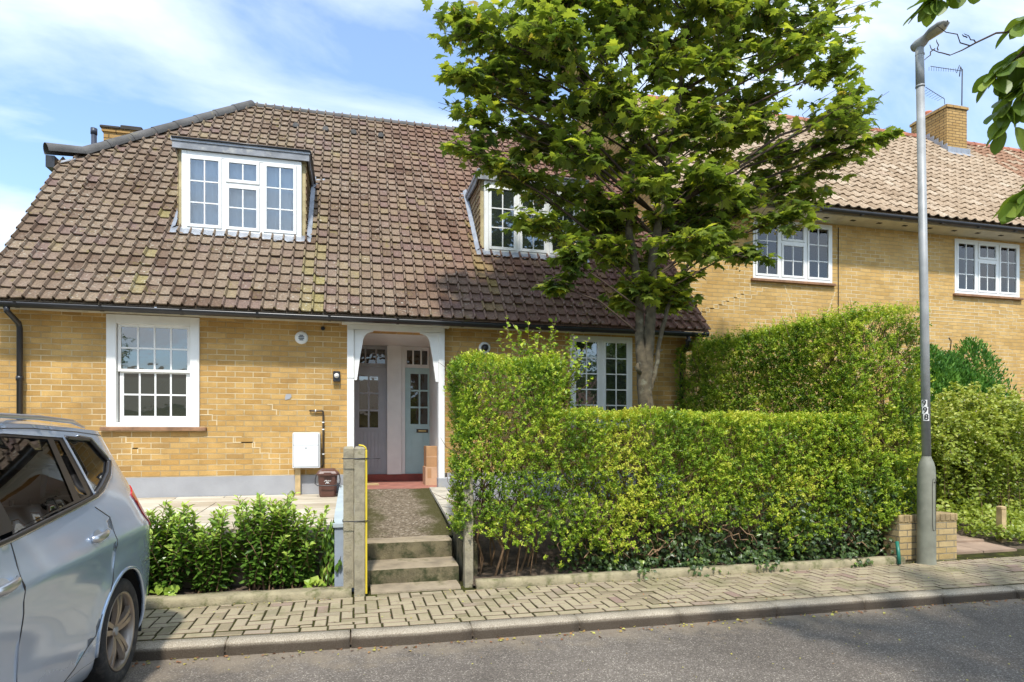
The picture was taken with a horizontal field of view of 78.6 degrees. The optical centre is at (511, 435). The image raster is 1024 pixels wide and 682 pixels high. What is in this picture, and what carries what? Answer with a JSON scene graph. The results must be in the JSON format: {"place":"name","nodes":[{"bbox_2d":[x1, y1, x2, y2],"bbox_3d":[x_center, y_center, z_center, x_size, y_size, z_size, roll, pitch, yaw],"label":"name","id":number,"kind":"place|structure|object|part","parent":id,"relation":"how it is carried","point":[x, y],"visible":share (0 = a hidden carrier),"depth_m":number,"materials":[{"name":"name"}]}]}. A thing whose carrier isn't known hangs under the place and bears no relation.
{"place":"outdoors","nodes":[
{"label":"outdoors","id":0,"kind":"place"},
{"bbox_2d":[137,494,337,533],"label":"driveway","id":1,"kind":"structure","parent":0,"point":[317,502],"depth_m":7.80,"materials":[{"name":"beige concrete"}]},
{"bbox_2d":[315,468,340,496],"bbox_3d":[-2.544,0.642,8.648,0.344,0.385,0.306,0,0,-14],"label":"food caddy","id":2,"kind":"object","parent":1,"relation":"on","point":[327,481],"visible":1,"depth_m":8.55,"materials":[{"name":"brown plastic"}]},
{"bbox_2d":[147,582,351,595],"bbox_3d":[-3.695,1.455,5.595,4.380,0.030,0.460,0,0,-14],"label":"flower bed","id":3,"kind":"object","parent":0,"point":[183,591],"visible":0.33,"depth_m":5.92,"materials":[{"name":"soil"}]},
{"bbox_2d":[145,500,200,594],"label":"laurel shrub","id":4,"kind":"object","parent":3,"relation":"on","point":[166,570],"visible":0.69,"depth_m":5.69,"materials":[{"name":"green plant"}]},
{"bbox_2d":[167,504,249,593],"bbox_3d":[-2.785,1.066,5.814,0.702,0.854,0.453,0,0,-14],"label":"laurel shrub","id":5,"kind":"object","parent":3,"relation":"on","point":[208,561],"visible":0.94,"depth_m":5.76,"materials":[{"name":"green plant"}]},
{"bbox_2d":[149,529,330,588],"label":"retaining wall","id":6,"kind":"structure","parent":3,"relation":"on","point":[239,578],"depth_m":6.04,"materials":[{"name":"grey concrete"}]},
{"bbox_2d":[231,490,300,590],"bbox_3d":[-2.317,0.998,5.937,0.659,0.973,0.490,0,0,-14],"label":"laurel shrub","id":7,"kind":"object","parent":3,"relation":"on","point":[262,569],"visible":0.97,"depth_m":5.87,"materials":[{"name":"green plant"}]},
{"bbox_2d":[265,498,329,588],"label":"laurel shrub","id":8,"kind":"object","parent":3,"relation":"on","point":[300,567],"visible":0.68,"depth_m":5.96,"materials":[{"name":"green plant"}]},
{"bbox_2d":[318,519,341,586],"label":"laurel shrub","id":9,"kind":"object","parent":3,"relation":"on","point":[327,572],"visible":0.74,"depth_m":6.05,"materials":[{"name":"green plant"}]},
{"bbox_2d":[367,488,452,537],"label":"path","id":10,"kind":"structure","parent":0,"point":[392,513],"depth_m":7.81,"materials":[{"name":"brown gravel"}]},
{"bbox_2d":[0,0,1023,307],"label":"sky","id":11,"kind":"structure","parent":0,"point":[68,68],"materials":[{"name":"blue"}]},
{"bbox_2d":[121,599,1023,681],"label":"road","id":12,"kind":"structure","parent":0,"point":[942,649],"depth_m":4.54,"materials":[{"name":"grey asphalt"}]},
{"bbox_2d":[0,413,150,681],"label":"parked car","id":13,"kind":"object","parent":12,"relation":"on","point":[75,523],"visible":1,"depth_m":3.62,"materials":[{"name":"silver metal"}]},
{"bbox_3d":[-2.957,0.875,1.999,1.973,0.850,1.226,0,0,-14],"label":"front door","id":14,"kind":"part","parent":13,"relation":"part of","materials":[{"name":"silver metal"}]},
{"bbox_3d":[-3.590,0.320,4.595,1.204,0.560,0.370,0,0,-14],"label":"rear window","id":15,"kind":"part","parent":13,"relation":"part of","materials":[{"name":"black glass"}]},
{"bbox_3d":[-3.226,0.839,3.101,1.944,0.922,1.106,0,0,-14],"label":"rear door","id":16,"kind":"part","parent":13,"relation":"part of","materials":[{"name":"silver metal"}]},
{"bbox_3d":[-2.559,0.189,3.608,0.174,0.366,0.165,0,0,-14],"label":"fixed side window","id":17,"kind":"part","parent":13,"relation":"part of","materials":[{"name":"black glass"}]},
{"bbox_2d":[132,584,1023,661],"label":"kerb","id":18,"kind":"structure","parent":12,"relation":"on","point":[153,650],"depth_m":5.07,"materials":[{"name":"concrete"}]},
{"bbox_2d":[132,599,1023,667],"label":"fallen leaves","id":19,"kind":"object","parent":12,"relation":"on","point":[500,638],"visible":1,"depth_m":5.10,"materials":[{"name":"brown plant"}]},
{"bbox_2d":[224,596,1007,651],"bbox_3d":[2.669,1.548,5.751,36.010,0.047,0.303,0,0,-13],"label":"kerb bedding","id":20,"kind":"object","parent":12,"relation":"on","point":[693,619],"visible":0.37,"depth_m":5.54,"materials":[{"name":"concrete"}]},
{"bbox_2d":[228,607,1023,680],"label":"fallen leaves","id":21,"kind":"object","parent":12,"relation":"on","point":[832,653],"visible":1,"depth_m":4.77,"materials":[{"name":"brown plant"}]},
{"bbox_2d":[137,556,1023,640],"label":"pavement","id":22,"kind":"structure","parent":0,"point":[742,588],"depth_m":5.75,"materials":[{"name":"beige brick"}]},
{"bbox_2d":[144,555,1023,630],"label":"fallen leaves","id":23,"kind":"object","parent":22,"relation":"on","point":[580,588],"visible":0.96,"depth_m":5.86,"materials":[{"name":"brown plant"}]},
{"bbox_2d":[895,541,900,563],"bbox_3d":[4.498,1.362,7.291,0.040,0.262,0.117,0,0,16],"label":"drain pipe","id":24,"kind":"object","parent":22,"relation":"on","point":[898,552],"visible":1,"depth_m":7.26,"materials":[{"name":"green plastic"}]},
{"bbox_2d":[910,20,949,564],"bbox_3d":[4.861,-1.583,7.231,0.276,6.186,0.433,0,0,-14],"label":"street lamp","id":25,"kind":"object","parent":22,"relation":"on","point":[926,511],"visible":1,"depth_m":7.30,"materials":[{"name":"grey metal"}]},
{"bbox_2d":[141,549,1023,640],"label":"ground","id":26,"kind":"structure","parent":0,"point":[1017,553],"depth_m":5.90,"materials":[{"name":"brown soil"}]},
{"bbox_2d":[145,586,350,608],"bbox_3d":[-3.600,1.510,5.421,4.288,0.179,0.186,0,0,-12],"label":"concrete edging","id":27,"kind":"object","parent":26,"relation":"on","point":[220,598],"visible":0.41,"depth_m":5.62,"materials":[{"name":"beige concrete"}]},
{"bbox_2d":[150,584,163,594],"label":"weed","id":28,"kind":"object","parent":27,"relation":"on","point":[159,588],"visible":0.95,"depth_m":5.63,"materials":[{"name":"green plant"}]},
{"bbox_2d":[161,584,179,595],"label":"weed","id":29,"kind":"object","parent":27,"relation":"on","point":[173,589],"visible":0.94,"depth_m":5.63,"materials":[{"name":"green plant"}]},
{"bbox_2d":[304,576,325,587],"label":"weed","id":30,"kind":"object","parent":27,"relation":"on","point":[311,581],"visible":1,"depth_m":5.95,"materials":[{"name":"green plant"}]},
{"bbox_2d":[343,446,353,587],"bbox_3d":[-1.547,0.765,5.932,0.102,1.330,0.104,0,0,-14],"label":"concrete post","id":31,"kind":"object","parent":27,"relation":"on","point":[348,527],"visible":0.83,"depth_m":5.88,"materials":[{"name":"grey concrete"}]},
{"bbox_2d":[333,485,353,591],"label":"side wall","id":32,"kind":"structure","parent":26,"relation":"on","point":[338,523],"depth_m":6.02,"materials":[{"name":"white paint"}]},
{"bbox_2d":[354,444,366,596],"bbox_3d":[-1.427,0.795,5.900,0.120,1.431,0.114,0,0,-14],"label":"concrete post","id":33,"kind":"object","parent":26,"relation":"on","point":[360,528],"visible":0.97,"depth_m":5.85,"materials":[{"name":"beige concrete"}]},
{"bbox_2d":[342,458,380,458],"bbox_3d":[-1.427,0.213,5.931,0.351,0.013,0.188,0,0,-14],"label":"cable tie","id":34,"kind":"object","parent":33,"relation":"attached to","point":[361,458],"visible":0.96,"depth_m":5.84,"materials":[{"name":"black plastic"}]},
{"bbox_2d":[367,535,460,594],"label":"garden steps","id":35,"kind":"structure","parent":26,"relation":"on","point":[410,564],"depth_m":6.42,"materials":[{"name":"concrete"}]},
{"bbox_2d":[463,468,472,587],"bbox_3d":[-0.438,0.915,6.254,0.088,1.190,0.104,0,0,-14],"label":"concrete post","id":36,"kind":"object","parent":26,"relation":"on","point":[468,561],"visible":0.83,"depth_m":6.21,"materials":[{"name":"grey concrete"}]},
{"bbox_2d":[475,556,905,589],"bbox_3d":[2.116,1.505,6.763,5.081,0.191,0.126,0,0,-14],"label":"concrete edging","id":37,"kind":"object","parent":26,"relation":"on","point":[545,580],"visible":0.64,"depth_m":6.60,"materials":[{"name":"grey concrete"}]},
{"bbox_2d":[462,487,1023,585],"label":"garden soil","id":38,"kind":"structure","parent":0,"point":[542,566],"depth_m":7.44,"materials":[{"name":"brown soil"}]},
{"bbox_2d":[0,100,710,499],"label":"terraced house","id":39,"kind":"structure","parent":38,"relation":"on","point":[220,300],"depth_m":9.18,"materials":[{"name":"yellow brick"}]},
{"bbox_2d":[99,314,206,430],"bbox_3d":[-4.786,-0.834,8.397,1.280,1.532,0.150,0,0,-14],"label":"window","id":40,"kind":"structure","parent":39,"relation":"in","point":[156,358],"depth_m":8.40,"materials":[{"name":"white paint"}]},
{"bbox_2d":[292,409,324,495],"bbox_3d":[-2.847,0.248,8.767,0.421,1.244,0.202,0,0,-14],"label":"meter box","id":41,"kind":"object","parent":39,"relation":"attached to","point":[306,450],"visible":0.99,"depth_m":8.68,"materials":[{"name":"plastic"}]},
{"bbox_2d":[293,433,317,466],"bbox_3d":[-2.853,0.197,8.668,0.330,0.457,0.012,0,0,-14],"label":"door","id":42,"kind":"structure","parent":41,"relation":"in","point":[305,448],"depth_m":8.66,"materials":[{"name":"plastic"}]},
{"bbox_2d":[355,367,386,473],"bbox_3d":[-2.378,-0.257,10.537,0.530,1.805,0.053,0,0,-14],"label":"front door","id":43,"kind":"structure","parent":39,"relation":"in","point":[371,382],"depth_m":10.53,"materials":[{"name":"grey paint"}]},
{"bbox_2d":[405,368,428,473],"bbox_3d":[-1.458,-0.257,10.765,0.755,1.805,0.063,0,0,-14],"label":"front door","id":44,"kind":"structure","parent":39,"relation":"in","point":[416,379],"depth_m":10.71,"materials":[{"name":"paint"}]},
{"bbox_2d":[423,466,436,484],"bbox_3d":[-1.292,0.621,9.833,0.180,0.282,0.402,0,0,-14],"label":"parcel","id":45,"kind":"object","parent":39,"relation":"on","point":[429,475],"visible":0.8,"depth_m":9.64,"materials":[{"name":"cardboard"}]},
{"bbox_2d":[424,446,436,466],"bbox_3d":[-1.282,0.319,9.825,0.165,0.318,0.362,0,0,-14],"label":"parcel","id":46,"kind":"object","parent":45,"relation":"on","point":[430,456],"visible":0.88,"depth_m":9.65,"materials":[{"name":"cardboard"}]},
{"bbox_2d":[567,397,590,427],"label":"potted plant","id":47,"kind":"object","parent":39,"relation":"on","point":[582,406],"visible":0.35,"depth_m":9.70,"materials":[{"name":"green plant"}]},
{"bbox_2d":[570,335,631,430],"bbox_3d":[1.421,-0.830,9.958,1.160,1.500,0.150,0,0,-14],"label":"window","id":48,"kind":"structure","parent":39,"relation":"in","point":[610,358],"depth_m":9.95,"materials":[{"name":"white plastic"}]},
{"bbox_2d":[429,487,477,580],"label":"path wall","id":49,"kind":"structure","parent":38,"relation":"on","point":[457,541],"depth_m":7.04,"materials":[{"name":"stone"}]},
{"bbox_2d":[432,344,570,575],"bbox_3d":[-0.100,0.275,6.694,1.544,2.462,1.098,0,0,-14],"label":"privet hedge","id":50,"kind":"object","parent":38,"relation":"on","point":[466,430],"visible":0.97,"depth_m":6.37,"materials":[{"name":"green plant"}]},
{"bbox_2d":[497,313,592,435],"bbox_3d":[0.416,-0.765,7.901,1.288,1.544,0.589,0,0,-14],"label":"rose bush","id":51,"kind":"object","parent":38,"relation":"on","point":[564,357],"visible":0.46,"depth_m":7.86,"materials":[{"name":"green plant"}]},
{"bbox_2d":[421,0,905,529],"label":"maple tree","id":52,"kind":"object","parent":38,"relation":"on","point":[681,218],"visible":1,"depth_m":7.79,"materials":[{"name":"green plant"}]},
{"bbox_2d":[533,399,874,567],"bbox_3d":[2.163,0.542,7.312,4.312,1.928,1.058,0,0,-14],"label":"privet hedge","id":53,"kind":"object","parent":38,"relation":"on","point":[789,422],"visible":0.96,"depth_m":7.00,"materials":[{"name":"green plant"}]},
{"bbox_2d":[548,483,938,580],"bbox_3d":[2.811,1.043,7.180,5.025,0.972,0.784,0,0,-14],"label":"ivy","id":54,"kind":"object","parent":38,"relation":"on","point":[756,553],"visible":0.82,"depth_m":7.11,"materials":[{"name":"green plant"}]},
{"bbox_2d":[577,65,1023,495],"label":"terraced house","id":55,"kind":"structure","parent":38,"relation":"on","point":[861,247],"depth_m":12.94,"materials":[{"name":"yellow brick"}]},
{"bbox_2d":[751,218,835,286],"bbox_3d":[5.489,-3.575,12.225,1.900,1.210,0.150,0,0,-14],"label":"window","id":56,"kind":"structure","parent":55,"relation":"in","point":[806,259],"depth_m":12.25,"materials":[{"name":"white plastic"}]},
{"bbox_2d":[953,238,1023,299],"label":"window","id":57,"kind":"structure","parent":55,"relation":"in","point":[983,269],"depth_m":13.41,"materials":[{"name":"white plastic"}]},
{"bbox_2d":[672,300,935,553],"bbox_3d":[3.969,-0.093,8.910,1.793,3.202,3.392,0,0,-20],"label":"privet hedge","id":58,"kind":"object","parent":38,"relation":"on","point":[856,397],"visible":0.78,"depth_m":7.80,"materials":[{"name":"green plant"}]},
{"bbox_2d":[782,440,920,522],"bbox_3d":[5.280,0.745,9.998,1.575,1.391,1.721,0,0,-14],"label":"scrambling plant","id":59,"kind":"object","parent":38,"relation":"on","point":[861,482],"visible":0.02,"depth_m":9.61,"materials":[{"name":"green plant"}]},
{"bbox_2d":[884,511,957,561],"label":"garden wall","id":60,"kind":"structure","parent":38,"relation":"on","point":[903,531],"depth_m":7.54,"materials":[{"name":"brick"}]},
{"bbox_2d":[851,380,1023,515],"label":"arching shrub","id":61,"kind":"object","parent":38,"relation":"on","point":[981,448],"visible":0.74,"depth_m":10.01,"materials":[{"name":"green plant"}]},
{"bbox_2d":[884,335,1023,487],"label":"conifer","id":62,"kind":"object","parent":38,"relation":"on","point":[950,366],"visible":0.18,"depth_m":11.63,"materials":[{"name":"green plant"}]},
{"bbox_2d":[894,477,1023,543],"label":"ground cover","id":63,"kind":"object","parent":38,"relation":"on","point":[969,511],"visible":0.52,"depth_m":9.34,"materials":[{"name":"green plant"}]},
{"bbox_2d":[996,506,1005,541],"bbox_3d":[6.827,1.240,8.731,0.090,0.520,0.090,0,0,-14],"label":"wooden post","id":64,"kind":"object","parent":38,"relation":"on","point":[1000,514],"visible":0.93,"depth_m":8.70,"materials":[{"name":"brown wood"}]},
{"bbox_2d":[836,516,1016,554],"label":"neighbour path","id":65,"kind":"structure","parent":0,"point":[978,545],"depth_m":8.27,"materials":[{"name":"beige concrete"}]},
{"bbox_2d":[903,0,1023,223],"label":"roadside tree","id":66,"kind":"object","parent":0,"point":[1004,77],"visible":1,"depth_m":3.09,"materials":[{"name":"green plant"}]}
]}

